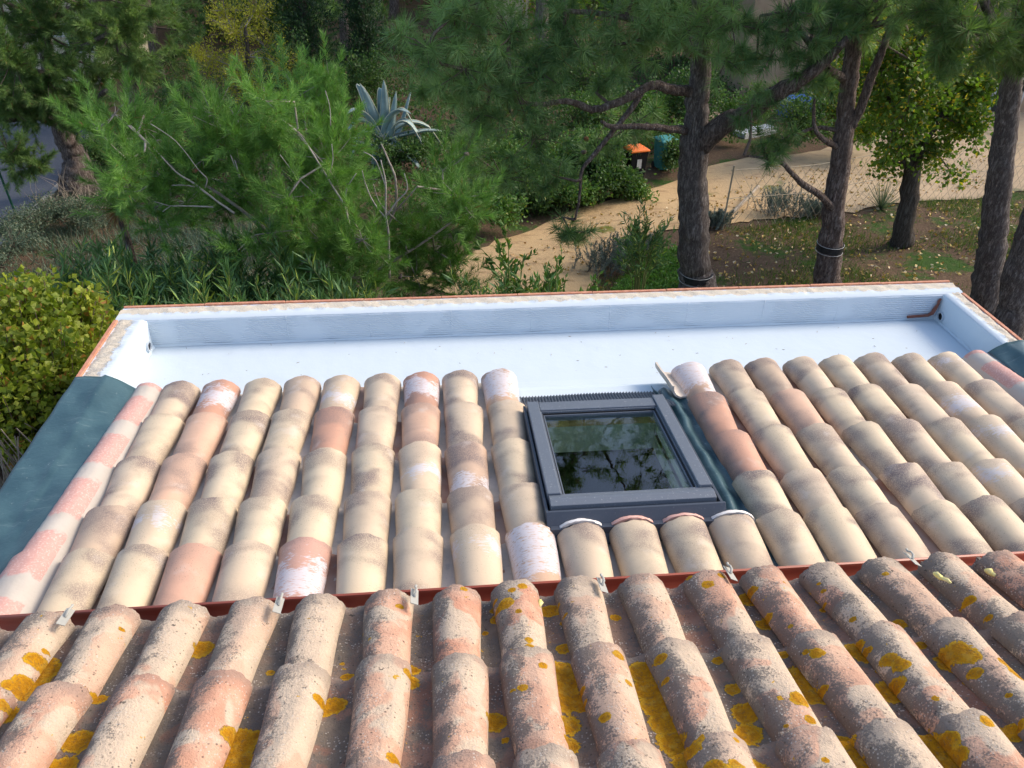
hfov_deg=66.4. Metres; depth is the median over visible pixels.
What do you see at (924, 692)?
old barrel tile
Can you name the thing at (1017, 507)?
barrel tile
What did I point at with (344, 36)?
pine tree
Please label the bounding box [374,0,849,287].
pine tree
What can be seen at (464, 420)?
barrel tile
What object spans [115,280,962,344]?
parapet wall
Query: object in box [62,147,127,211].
dry stems
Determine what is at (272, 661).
old channel tile
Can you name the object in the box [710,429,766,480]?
barrel tile
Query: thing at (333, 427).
barrel tile
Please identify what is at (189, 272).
oleander bush
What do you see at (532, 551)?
barrel tile
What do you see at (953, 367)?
barrel tile
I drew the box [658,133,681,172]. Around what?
shrub
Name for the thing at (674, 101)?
shrub
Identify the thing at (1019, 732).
old barrel tile
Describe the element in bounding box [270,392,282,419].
channel tile
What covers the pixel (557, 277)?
oleander bush
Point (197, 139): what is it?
shrub
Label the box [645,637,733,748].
old barrel tile
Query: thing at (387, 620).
old barrel tile
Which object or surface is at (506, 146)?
shrub
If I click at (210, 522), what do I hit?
barrel tile
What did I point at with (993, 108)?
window
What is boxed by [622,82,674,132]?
shrub
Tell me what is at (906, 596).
old barrel tile
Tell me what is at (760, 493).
barrel tile
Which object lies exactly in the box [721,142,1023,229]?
chain link fence
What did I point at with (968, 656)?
old barrel tile
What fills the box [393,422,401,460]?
channel tile
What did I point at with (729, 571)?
gutter hook
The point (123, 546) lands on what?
channel tile
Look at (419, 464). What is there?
barrel tile
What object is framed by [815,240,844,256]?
trunk band
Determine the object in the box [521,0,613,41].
shrub
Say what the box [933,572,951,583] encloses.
foam blob
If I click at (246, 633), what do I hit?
old barrel tile
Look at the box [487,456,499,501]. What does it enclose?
channel tile
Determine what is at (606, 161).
shrub
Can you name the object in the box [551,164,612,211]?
shrub
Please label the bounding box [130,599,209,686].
old barrel tile
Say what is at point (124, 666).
old channel tile
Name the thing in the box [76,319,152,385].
parapet wall
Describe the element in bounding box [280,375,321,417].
barrel tile
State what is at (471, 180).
shrub
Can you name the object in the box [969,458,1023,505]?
barrel tile
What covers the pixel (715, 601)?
old barrel tile
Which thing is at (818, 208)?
lavender clump
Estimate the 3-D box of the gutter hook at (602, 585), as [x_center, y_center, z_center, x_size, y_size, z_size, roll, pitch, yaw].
[0.308,0.668,2.634,0.027,0.022,0.087,21,17,-13]
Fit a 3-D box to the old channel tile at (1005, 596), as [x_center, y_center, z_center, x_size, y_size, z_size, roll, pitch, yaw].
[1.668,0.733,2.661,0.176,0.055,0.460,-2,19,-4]
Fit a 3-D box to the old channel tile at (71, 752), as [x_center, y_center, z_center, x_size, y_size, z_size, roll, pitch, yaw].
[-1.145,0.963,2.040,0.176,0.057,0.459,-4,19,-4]
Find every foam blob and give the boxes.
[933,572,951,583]
[984,568,995,576]
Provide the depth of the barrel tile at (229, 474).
3.51 m
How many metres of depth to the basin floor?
4.85 m
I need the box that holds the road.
[0,121,85,233]
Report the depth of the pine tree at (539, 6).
22.69 m
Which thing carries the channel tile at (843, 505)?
on the channel tile at (813, 463)
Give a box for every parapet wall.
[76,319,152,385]
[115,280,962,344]
[935,292,1021,367]
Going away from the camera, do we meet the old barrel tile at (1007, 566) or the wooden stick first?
the old barrel tile at (1007, 566)
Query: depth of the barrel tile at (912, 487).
3.46 m
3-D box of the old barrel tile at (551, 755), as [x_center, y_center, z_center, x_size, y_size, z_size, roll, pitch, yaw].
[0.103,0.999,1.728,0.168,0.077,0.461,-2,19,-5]
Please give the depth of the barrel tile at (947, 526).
3.20 m
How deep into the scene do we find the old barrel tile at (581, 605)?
2.53 m
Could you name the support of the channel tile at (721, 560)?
on the basin floor
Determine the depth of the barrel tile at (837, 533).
3.16 m
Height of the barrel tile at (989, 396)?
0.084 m
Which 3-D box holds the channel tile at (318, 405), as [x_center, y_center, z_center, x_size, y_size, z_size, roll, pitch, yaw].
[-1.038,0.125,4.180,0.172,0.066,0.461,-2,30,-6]
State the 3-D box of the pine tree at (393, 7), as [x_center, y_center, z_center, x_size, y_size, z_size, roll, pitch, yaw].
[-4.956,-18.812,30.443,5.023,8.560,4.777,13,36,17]
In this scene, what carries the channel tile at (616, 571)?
on the basin floor
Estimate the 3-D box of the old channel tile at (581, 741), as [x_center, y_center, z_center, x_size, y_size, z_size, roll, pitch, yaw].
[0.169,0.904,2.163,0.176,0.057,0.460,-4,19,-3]
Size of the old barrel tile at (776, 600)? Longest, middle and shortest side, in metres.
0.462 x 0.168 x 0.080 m
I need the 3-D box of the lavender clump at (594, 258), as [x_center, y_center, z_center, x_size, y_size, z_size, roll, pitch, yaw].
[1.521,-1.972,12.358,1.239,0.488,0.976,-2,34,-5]
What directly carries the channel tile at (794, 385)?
on the basin floor
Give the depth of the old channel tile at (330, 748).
2.12 m
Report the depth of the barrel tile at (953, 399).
4.15 m
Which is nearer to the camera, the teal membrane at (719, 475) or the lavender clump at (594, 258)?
the teal membrane at (719, 475)
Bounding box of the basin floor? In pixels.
[131,317,971,510]
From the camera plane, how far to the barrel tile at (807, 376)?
4.41 m
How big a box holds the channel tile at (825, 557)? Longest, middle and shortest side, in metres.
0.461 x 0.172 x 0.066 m
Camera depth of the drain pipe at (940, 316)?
5.21 m
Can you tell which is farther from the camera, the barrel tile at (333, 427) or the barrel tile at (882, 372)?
the barrel tile at (882, 372)
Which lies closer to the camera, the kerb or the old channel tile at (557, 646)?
the old channel tile at (557, 646)
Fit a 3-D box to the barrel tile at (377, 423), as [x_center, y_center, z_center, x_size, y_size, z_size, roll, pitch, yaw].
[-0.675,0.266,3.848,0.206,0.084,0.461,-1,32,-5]
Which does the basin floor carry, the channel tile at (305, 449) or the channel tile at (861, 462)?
the channel tile at (305, 449)
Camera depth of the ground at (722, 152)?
14.61 m
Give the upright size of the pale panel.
0.170 m
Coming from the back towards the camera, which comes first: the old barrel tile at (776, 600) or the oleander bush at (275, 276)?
the oleander bush at (275, 276)
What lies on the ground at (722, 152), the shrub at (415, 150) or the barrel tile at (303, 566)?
the shrub at (415, 150)
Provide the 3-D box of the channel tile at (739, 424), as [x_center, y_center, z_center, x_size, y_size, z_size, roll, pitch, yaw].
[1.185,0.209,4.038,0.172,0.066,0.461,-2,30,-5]
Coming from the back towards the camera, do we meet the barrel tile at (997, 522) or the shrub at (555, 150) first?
the shrub at (555, 150)
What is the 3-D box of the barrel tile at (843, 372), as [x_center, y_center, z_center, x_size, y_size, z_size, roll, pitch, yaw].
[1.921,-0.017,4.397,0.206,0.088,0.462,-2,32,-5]
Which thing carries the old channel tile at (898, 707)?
on the roof deck
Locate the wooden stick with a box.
[734,185,759,212]
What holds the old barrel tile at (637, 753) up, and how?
on the roof deck
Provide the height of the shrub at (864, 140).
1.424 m
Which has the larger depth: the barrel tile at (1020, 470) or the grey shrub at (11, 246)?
the grey shrub at (11, 246)
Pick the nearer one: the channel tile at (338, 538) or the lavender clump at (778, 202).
the channel tile at (338, 538)
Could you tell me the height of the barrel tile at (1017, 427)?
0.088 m
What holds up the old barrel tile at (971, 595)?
on the roof deck
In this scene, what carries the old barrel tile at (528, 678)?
on the roof deck
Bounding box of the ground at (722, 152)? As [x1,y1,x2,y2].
[0,0,1023,297]
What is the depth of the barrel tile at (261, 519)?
3.22 m
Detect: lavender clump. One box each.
[570,236,640,277]
[607,229,655,258]
[708,206,738,229]
[747,182,823,221]
[801,198,822,219]
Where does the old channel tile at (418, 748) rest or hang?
on the roof deck
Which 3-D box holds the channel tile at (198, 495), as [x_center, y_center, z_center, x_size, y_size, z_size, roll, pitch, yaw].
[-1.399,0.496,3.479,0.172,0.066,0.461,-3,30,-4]
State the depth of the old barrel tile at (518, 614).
2.52 m
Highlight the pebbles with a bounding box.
[501,141,987,273]
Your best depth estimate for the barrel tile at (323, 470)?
3.53 m
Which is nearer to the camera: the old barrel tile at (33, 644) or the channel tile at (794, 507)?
the old barrel tile at (33, 644)
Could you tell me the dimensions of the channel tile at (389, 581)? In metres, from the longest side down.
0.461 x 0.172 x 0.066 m
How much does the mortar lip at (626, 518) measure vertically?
0.081 m
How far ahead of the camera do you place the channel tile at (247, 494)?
3.57 m
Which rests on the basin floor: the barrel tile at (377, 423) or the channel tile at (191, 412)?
the channel tile at (191, 412)
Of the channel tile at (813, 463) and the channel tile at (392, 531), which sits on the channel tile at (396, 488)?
the channel tile at (392, 531)
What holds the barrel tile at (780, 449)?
on the channel tile at (767, 465)
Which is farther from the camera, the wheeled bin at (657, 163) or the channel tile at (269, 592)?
the wheeled bin at (657, 163)
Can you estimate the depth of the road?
19.86 m
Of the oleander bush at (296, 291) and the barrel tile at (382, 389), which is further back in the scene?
the oleander bush at (296, 291)
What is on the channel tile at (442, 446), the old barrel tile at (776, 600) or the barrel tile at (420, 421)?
the barrel tile at (420, 421)
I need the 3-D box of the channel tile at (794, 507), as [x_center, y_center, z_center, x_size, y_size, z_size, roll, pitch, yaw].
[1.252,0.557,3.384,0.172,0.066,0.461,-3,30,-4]
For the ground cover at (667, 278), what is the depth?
12.18 m
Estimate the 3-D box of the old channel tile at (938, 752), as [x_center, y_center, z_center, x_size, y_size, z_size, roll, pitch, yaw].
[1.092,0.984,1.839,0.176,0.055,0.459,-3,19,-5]
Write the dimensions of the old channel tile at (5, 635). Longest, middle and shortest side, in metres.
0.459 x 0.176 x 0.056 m
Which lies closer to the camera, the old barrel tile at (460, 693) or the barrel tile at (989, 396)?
the old barrel tile at (460, 693)
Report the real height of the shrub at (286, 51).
2.685 m
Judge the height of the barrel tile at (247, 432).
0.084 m
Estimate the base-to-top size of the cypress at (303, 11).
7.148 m
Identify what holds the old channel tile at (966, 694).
on the roof deck
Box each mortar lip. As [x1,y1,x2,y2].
[560,518,601,527]
[611,515,652,524]
[663,513,703,521]
[711,510,755,522]
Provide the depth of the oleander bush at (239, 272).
7.51 m
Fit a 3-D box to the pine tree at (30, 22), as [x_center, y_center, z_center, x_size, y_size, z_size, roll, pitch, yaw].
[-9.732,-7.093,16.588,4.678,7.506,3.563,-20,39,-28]
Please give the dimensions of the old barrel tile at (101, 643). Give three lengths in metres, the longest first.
0.462 x 0.168 x 0.079 m
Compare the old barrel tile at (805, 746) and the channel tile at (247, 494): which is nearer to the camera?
the old barrel tile at (805, 746)
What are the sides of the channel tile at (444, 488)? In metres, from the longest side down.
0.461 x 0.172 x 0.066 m
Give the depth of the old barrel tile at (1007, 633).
2.40 m
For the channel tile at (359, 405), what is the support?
on the basin floor
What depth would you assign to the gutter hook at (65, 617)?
2.50 m
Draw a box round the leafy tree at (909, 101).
[825,0,1011,248]
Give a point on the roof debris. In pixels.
(551, 354)
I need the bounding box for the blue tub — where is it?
[776,94,811,116]
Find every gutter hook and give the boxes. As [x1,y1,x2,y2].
[56,604,74,625]
[272,593,284,613]
[410,584,418,604]
[596,573,607,592]
[723,562,737,580]
[903,548,921,566]
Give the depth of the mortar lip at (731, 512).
3.23 m
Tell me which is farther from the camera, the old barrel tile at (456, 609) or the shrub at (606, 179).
the shrub at (606, 179)
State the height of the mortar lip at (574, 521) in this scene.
0.081 m
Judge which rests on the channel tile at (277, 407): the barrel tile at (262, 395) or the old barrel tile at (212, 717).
the barrel tile at (262, 395)
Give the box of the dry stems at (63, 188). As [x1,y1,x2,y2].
[19,166,104,221]
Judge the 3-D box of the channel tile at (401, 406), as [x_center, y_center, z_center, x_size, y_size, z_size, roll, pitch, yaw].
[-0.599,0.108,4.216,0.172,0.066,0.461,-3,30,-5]
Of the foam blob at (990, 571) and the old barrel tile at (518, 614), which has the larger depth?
the foam blob at (990, 571)
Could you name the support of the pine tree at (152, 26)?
on the ground at (722, 152)
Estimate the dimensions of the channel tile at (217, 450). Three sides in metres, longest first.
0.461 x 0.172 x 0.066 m
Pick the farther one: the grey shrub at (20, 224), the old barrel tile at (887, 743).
the grey shrub at (20, 224)
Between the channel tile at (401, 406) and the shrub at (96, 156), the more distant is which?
the shrub at (96, 156)
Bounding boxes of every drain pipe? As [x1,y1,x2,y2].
[146,341,151,351]
[937,312,944,320]
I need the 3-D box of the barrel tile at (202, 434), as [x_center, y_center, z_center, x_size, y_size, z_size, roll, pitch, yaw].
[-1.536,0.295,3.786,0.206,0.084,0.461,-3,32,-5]
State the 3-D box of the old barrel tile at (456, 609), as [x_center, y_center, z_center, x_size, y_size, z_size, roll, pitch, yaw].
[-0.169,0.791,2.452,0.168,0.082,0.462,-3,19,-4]
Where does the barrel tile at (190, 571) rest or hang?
on the channel tile at (152, 602)
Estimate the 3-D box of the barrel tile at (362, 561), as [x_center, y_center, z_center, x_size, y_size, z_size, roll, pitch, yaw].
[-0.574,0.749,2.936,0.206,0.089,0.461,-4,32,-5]
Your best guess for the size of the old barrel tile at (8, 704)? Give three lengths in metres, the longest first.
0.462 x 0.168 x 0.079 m
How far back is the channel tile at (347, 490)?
3.58 m
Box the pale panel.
[733,124,776,138]
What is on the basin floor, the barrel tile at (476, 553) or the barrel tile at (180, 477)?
the barrel tile at (476, 553)
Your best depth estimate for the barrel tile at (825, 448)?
3.74 m
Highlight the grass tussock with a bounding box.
[855,171,924,214]
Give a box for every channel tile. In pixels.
[0,628,13,649]
[0,700,25,738]
[22,625,82,700]
[49,696,110,767]
[92,581,106,608]
[98,530,130,597]
[98,619,154,697]
[139,687,191,767]
[150,584,159,605]
[167,430,182,456]
[172,520,185,550]
[176,614,227,690]
[183,397,199,429]
[187,469,207,510]
[206,561,221,601]
[207,430,226,468]
[222,517,236,558]
[223,684,271,767]
[226,394,241,430]
[237,466,255,514]
[252,610,294,686]
[255,433,267,466]
[264,556,278,598]
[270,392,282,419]
[271,514,288,589]
[287,465,302,514]
[299,424,313,464]
[307,676,353,767]
[311,390,322,424]
[323,554,336,593]
[331,606,363,678]
[332,508,343,580]
[340,462,350,508]
[346,423,357,461]
[353,387,363,422]
[385,556,392,588]
[388,508,395,556]
[390,460,400,507]
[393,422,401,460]
[397,387,404,421]
[400,671,432,767]
[410,601,433,672]
[438,418,446,457]
[439,385,443,417]
[441,457,448,502]
[441,503,450,573]
[441,547,455,587]
[478,383,486,416]
[481,601,501,667]
[483,416,492,455]
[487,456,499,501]
[488,667,515,767]
[494,501,506,572]
[501,543,513,581]
[539,595,570,660]
[555,660,598,767]
[557,547,565,579]
[603,589,642,657]
[608,544,620,576]
[626,653,684,756]
[655,362,686,397]
[660,541,675,572]
[662,740,694,767]
[666,582,718,653]
[700,641,772,747]
[708,373,729,404]
[712,541,724,569]
[728,405,753,443]
[731,583,784,648]
[749,731,784,767]
[754,443,779,483]
[771,406,797,440]
[776,646,851,740]
[780,485,802,519]
[782,370,800,390]
[788,578,852,642]
[797,441,826,477]
[807,527,828,561]
[811,403,828,424]
[834,492,853,517]
[840,729,868,767]
[842,639,927,734]
[846,446,877,480]
[848,570,919,637]
[860,528,881,557]
[875,479,914,523]
[909,561,982,630]
[911,522,941,553]
[911,625,1007,729]
[918,733,958,767]
[969,557,1023,611]
[977,627,1023,679]
[1001,722,1023,757]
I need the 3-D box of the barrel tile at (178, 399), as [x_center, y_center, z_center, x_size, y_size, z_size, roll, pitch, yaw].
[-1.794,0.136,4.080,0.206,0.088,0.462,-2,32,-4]
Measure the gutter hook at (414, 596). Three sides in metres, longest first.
0.087 x 0.027 x 0.022 m
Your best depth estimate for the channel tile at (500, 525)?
3.34 m
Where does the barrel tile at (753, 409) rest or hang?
on the channel tile at (739, 424)
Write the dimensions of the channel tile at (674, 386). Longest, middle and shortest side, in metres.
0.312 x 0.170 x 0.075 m
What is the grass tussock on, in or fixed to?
on the ground at (722, 152)
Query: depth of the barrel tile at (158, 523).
3.20 m
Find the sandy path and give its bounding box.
[408,109,1023,294]
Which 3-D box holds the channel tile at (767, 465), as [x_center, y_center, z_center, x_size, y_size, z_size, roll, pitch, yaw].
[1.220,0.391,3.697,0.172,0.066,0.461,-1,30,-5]
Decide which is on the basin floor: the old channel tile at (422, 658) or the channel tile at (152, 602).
the channel tile at (152, 602)
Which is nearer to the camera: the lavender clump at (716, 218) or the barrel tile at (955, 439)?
the barrel tile at (955, 439)
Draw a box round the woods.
[1,0,688,56]
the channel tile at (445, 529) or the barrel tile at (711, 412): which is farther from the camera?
the barrel tile at (711, 412)
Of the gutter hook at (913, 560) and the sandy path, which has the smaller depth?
the gutter hook at (913, 560)
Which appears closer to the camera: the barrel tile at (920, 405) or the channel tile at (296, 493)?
the channel tile at (296, 493)
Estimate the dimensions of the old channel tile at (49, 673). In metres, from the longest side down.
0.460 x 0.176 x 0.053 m
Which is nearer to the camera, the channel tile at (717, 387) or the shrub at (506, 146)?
the channel tile at (717, 387)
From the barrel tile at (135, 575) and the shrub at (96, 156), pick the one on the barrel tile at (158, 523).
the barrel tile at (135, 575)
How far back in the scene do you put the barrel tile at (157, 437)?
3.81 m
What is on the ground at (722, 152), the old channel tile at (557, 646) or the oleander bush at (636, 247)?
the oleander bush at (636, 247)
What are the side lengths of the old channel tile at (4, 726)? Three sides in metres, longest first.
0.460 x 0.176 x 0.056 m
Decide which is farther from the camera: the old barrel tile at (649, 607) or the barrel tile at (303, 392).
the barrel tile at (303, 392)
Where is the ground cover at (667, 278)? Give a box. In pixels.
[610,242,679,290]
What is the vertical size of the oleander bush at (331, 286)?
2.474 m
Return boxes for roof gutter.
[0,551,1023,630]
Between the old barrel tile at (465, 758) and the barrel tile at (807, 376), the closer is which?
the old barrel tile at (465, 758)
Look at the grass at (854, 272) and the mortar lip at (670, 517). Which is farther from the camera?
the grass at (854, 272)
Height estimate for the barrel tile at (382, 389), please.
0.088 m
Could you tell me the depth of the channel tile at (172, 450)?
3.86 m
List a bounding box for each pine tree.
[0,0,172,198]
[11,0,210,125]
[43,29,509,298]
[77,0,209,81]
[179,0,288,38]
[290,0,427,53]
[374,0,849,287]
[389,0,399,19]
[534,0,549,52]
[724,0,928,283]
[887,0,1023,314]
[993,208,1023,339]
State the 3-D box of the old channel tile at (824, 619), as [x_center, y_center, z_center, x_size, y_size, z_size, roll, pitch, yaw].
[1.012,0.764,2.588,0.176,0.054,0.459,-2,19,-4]
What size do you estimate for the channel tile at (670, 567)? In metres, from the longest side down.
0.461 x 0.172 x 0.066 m
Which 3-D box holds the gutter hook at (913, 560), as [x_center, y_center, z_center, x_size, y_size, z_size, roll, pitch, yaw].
[1.420,0.610,2.769,0.027,0.022,0.087,21,17,-13]
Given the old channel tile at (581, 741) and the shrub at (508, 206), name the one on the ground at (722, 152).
the shrub at (508, 206)
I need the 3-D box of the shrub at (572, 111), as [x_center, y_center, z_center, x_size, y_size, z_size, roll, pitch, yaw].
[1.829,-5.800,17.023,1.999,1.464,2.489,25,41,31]
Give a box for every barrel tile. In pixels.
[0,611,75,701]
[0,680,92,767]
[0,686,17,725]
[37,548,115,611]
[53,604,140,714]
[69,505,134,557]
[78,673,174,767]
[96,544,168,608]
[99,456,160,516]
[124,499,187,553]
[125,413,184,464]
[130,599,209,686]
[148,453,207,509]
[150,380,200,421]
[153,543,222,605]
[164,669,253,767]
[173,412,227,463]
[179,497,237,556]
[192,379,240,419]
[201,451,254,509]
[205,596,279,682]
[212,540,276,601]
[219,410,270,462]
[233,496,287,552]
[236,378,281,416]
[249,447,301,506]
[250,662,330,767]
[262,408,311,453]
[273,537,331,597]
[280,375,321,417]
[284,593,345,675]
[286,494,338,547]
[301,447,346,507]
[310,406,354,454]
[319,375,360,412]
[336,533,388,593]
[343,491,391,542]
[343,756,399,767]
[345,653,411,766]
[351,443,394,497]
[355,405,397,449]
[363,373,400,412]
[363,588,413,663]
[393,527,443,589]
[395,488,441,534]
[398,441,441,496]
[401,402,440,447]
[403,371,439,408]
[431,652,488,761]
[431,749,495,767]
[432,584,480,663]
[442,370,477,421]
[444,401,483,447]
[444,441,488,493]
[447,486,495,534]
[450,523,502,585]
[481,368,518,423]
[488,399,527,445]
[491,438,535,491]
[491,579,546,656]
[499,482,546,532]
[499,645,568,758]
[505,522,560,581]
[512,743,578,767]
[554,575,613,658]
[557,522,613,577]
[571,641,650,756]
[596,738,665,767]
[609,520,668,575]
[617,573,685,653]
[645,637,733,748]
[659,516,722,572]
[671,361,715,400]
[683,570,758,648]
[683,730,756,767]
[688,391,737,443]
[708,514,772,568]
[709,359,755,398]
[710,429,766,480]
[720,632,821,741]
[727,388,780,435]
[732,470,792,520]
[739,565,821,646]
[744,357,793,407]
[752,424,812,480]
[755,509,824,565]
[769,388,824,435]
[774,724,855,767]
[780,468,841,516]
[782,356,833,401]
[787,629,897,736]
[795,423,860,475]
[799,561,887,640]
[803,504,876,562]
[810,387,865,448]
[818,354,868,392]
[825,465,888,516]
[841,421,906,491]
[847,383,906,429]
[851,718,942,767]
[853,352,908,394]
[854,503,930,558]
[855,620,969,733]
[857,556,952,635]
[879,462,944,515]
[883,419,951,472]
[888,383,948,428]
[891,352,945,389]
[911,499,993,554]
[917,551,1018,629]
[921,617,1023,725]
[925,381,987,423]
[925,417,993,469]
[926,462,989,543]
[927,351,983,388]
[930,708,1023,767]
[959,495,1023,551]
[963,379,1023,424]
[965,414,1023,469]
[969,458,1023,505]
[973,549,1023,607]
[990,611,1023,664]
[1008,417,1023,441]
[1009,497,1023,522]
[1015,717,1023,740]
[1017,463,1023,477]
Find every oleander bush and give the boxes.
[0,233,160,338]
[37,216,193,310]
[88,232,269,305]
[88,240,199,326]
[134,219,329,303]
[152,250,249,304]
[166,212,334,302]
[168,254,318,303]
[211,265,374,302]
[266,252,401,300]
[443,268,527,294]
[473,216,562,294]
[489,256,559,293]
[511,245,607,292]
[611,198,675,289]
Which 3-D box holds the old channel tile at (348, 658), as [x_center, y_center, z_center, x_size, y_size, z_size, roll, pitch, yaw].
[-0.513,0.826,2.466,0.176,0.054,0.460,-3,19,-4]
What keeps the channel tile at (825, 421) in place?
on the basin floor
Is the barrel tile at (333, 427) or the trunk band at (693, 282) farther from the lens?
the trunk band at (693, 282)
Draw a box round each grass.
[0,176,350,312]
[593,189,1023,290]
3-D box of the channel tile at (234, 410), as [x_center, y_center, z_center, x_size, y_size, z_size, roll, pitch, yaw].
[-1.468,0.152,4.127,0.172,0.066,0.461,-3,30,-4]
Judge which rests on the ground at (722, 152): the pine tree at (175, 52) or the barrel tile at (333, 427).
the pine tree at (175, 52)
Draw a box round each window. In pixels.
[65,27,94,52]
[520,391,725,546]
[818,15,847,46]
[989,80,1023,111]
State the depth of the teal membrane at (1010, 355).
4.55 m
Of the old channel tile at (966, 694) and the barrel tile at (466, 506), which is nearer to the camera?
the old channel tile at (966, 694)
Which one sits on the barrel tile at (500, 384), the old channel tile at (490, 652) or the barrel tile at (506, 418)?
the barrel tile at (506, 418)
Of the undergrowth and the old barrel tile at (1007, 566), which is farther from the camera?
the undergrowth
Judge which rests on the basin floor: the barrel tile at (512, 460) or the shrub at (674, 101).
the barrel tile at (512, 460)
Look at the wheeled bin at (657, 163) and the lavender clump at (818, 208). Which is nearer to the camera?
the lavender clump at (818, 208)
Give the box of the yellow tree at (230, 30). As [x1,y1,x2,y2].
[185,0,316,126]
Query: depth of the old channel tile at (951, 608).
2.68 m
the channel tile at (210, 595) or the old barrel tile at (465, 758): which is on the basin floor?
the channel tile at (210, 595)
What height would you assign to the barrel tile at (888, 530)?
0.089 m
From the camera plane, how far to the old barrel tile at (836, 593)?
2.60 m
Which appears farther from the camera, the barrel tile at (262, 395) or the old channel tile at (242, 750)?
the barrel tile at (262, 395)
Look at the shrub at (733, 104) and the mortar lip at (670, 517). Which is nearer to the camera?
the mortar lip at (670, 517)
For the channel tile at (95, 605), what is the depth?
2.93 m
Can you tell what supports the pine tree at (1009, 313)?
on the ground at (722, 152)
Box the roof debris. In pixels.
[164,327,875,379]
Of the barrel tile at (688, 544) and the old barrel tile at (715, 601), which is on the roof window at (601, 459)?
the barrel tile at (688, 544)
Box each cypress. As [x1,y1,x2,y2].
[260,0,345,95]
[332,0,397,91]
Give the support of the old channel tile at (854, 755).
on the roof deck
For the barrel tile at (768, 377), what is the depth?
4.39 m
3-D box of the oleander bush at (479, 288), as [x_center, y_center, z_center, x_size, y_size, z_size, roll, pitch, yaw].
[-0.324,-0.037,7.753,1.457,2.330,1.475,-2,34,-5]
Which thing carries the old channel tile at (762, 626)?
on the roof deck
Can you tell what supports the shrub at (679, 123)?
on the ground at (722, 152)
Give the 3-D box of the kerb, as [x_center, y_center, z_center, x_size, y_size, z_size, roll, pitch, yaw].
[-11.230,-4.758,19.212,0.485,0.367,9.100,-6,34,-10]
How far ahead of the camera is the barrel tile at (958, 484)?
3.48 m
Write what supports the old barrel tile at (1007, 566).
on the roof deck
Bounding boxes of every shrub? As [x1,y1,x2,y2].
[0,200,52,248]
[0,210,46,275]
[0,263,119,488]
[16,188,78,236]
[48,193,106,235]
[78,133,124,170]
[137,71,209,147]
[180,95,238,176]
[249,6,350,110]
[325,41,397,104]
[347,122,447,171]
[409,0,535,36]
[409,162,500,209]
[435,187,537,232]
[468,14,571,115]
[473,124,542,175]
[491,174,562,216]
[510,157,571,207]
[519,124,610,175]
[519,140,588,193]
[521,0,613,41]
[545,21,628,113]
[548,84,652,139]
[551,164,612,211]
[552,134,632,181]
[562,116,633,161]
[582,159,650,201]
[607,173,659,202]
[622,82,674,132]
[632,0,714,59]
[642,110,685,144]
[643,60,730,124]
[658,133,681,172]
[710,82,772,143]
[764,87,835,146]
[804,52,858,139]
[835,102,884,151]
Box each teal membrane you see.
[0,375,135,573]
[651,386,778,566]
[987,340,1023,377]
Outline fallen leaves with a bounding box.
[600,191,1022,296]
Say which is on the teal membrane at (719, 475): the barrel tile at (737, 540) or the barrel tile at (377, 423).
the barrel tile at (737, 540)
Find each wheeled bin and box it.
[622,143,649,178]
[651,134,677,169]
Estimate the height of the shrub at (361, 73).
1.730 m
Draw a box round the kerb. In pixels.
[0,132,92,251]
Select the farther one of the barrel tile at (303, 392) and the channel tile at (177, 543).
the barrel tile at (303, 392)
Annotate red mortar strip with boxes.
[907,298,941,317]
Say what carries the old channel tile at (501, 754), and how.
on the roof deck
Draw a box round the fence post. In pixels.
[0,172,14,209]
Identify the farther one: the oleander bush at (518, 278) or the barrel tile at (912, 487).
the oleander bush at (518, 278)
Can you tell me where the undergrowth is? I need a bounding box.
[113,21,823,218]
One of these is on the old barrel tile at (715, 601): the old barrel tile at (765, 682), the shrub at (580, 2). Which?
the old barrel tile at (765, 682)
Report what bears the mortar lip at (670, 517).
attached to the roof window at (601, 459)
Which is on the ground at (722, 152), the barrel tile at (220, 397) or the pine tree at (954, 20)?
the pine tree at (954, 20)
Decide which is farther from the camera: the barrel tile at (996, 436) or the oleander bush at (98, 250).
the oleander bush at (98, 250)
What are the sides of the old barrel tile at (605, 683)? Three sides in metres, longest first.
0.462 x 0.168 x 0.077 m
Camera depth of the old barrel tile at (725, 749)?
1.92 m
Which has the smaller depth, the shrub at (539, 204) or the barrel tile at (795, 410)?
the barrel tile at (795, 410)
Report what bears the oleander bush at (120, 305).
on the ground at (722, 152)
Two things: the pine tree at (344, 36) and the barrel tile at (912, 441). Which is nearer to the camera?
the barrel tile at (912, 441)
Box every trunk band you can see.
[678,272,712,287]
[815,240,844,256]
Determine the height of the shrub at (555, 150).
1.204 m
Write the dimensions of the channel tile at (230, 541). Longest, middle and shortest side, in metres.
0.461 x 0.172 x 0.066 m
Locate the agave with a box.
[348,80,445,171]
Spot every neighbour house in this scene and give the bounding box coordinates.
[0,0,148,82]
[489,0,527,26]
[683,0,850,96]
[891,0,1023,111]
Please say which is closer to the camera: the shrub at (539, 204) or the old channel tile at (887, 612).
the old channel tile at (887, 612)
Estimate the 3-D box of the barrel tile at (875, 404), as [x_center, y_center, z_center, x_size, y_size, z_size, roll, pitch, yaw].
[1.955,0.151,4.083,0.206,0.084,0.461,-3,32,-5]
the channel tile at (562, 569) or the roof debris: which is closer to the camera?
the channel tile at (562, 569)
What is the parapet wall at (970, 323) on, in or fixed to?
on the house wall
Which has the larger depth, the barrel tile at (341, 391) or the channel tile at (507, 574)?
the barrel tile at (341, 391)

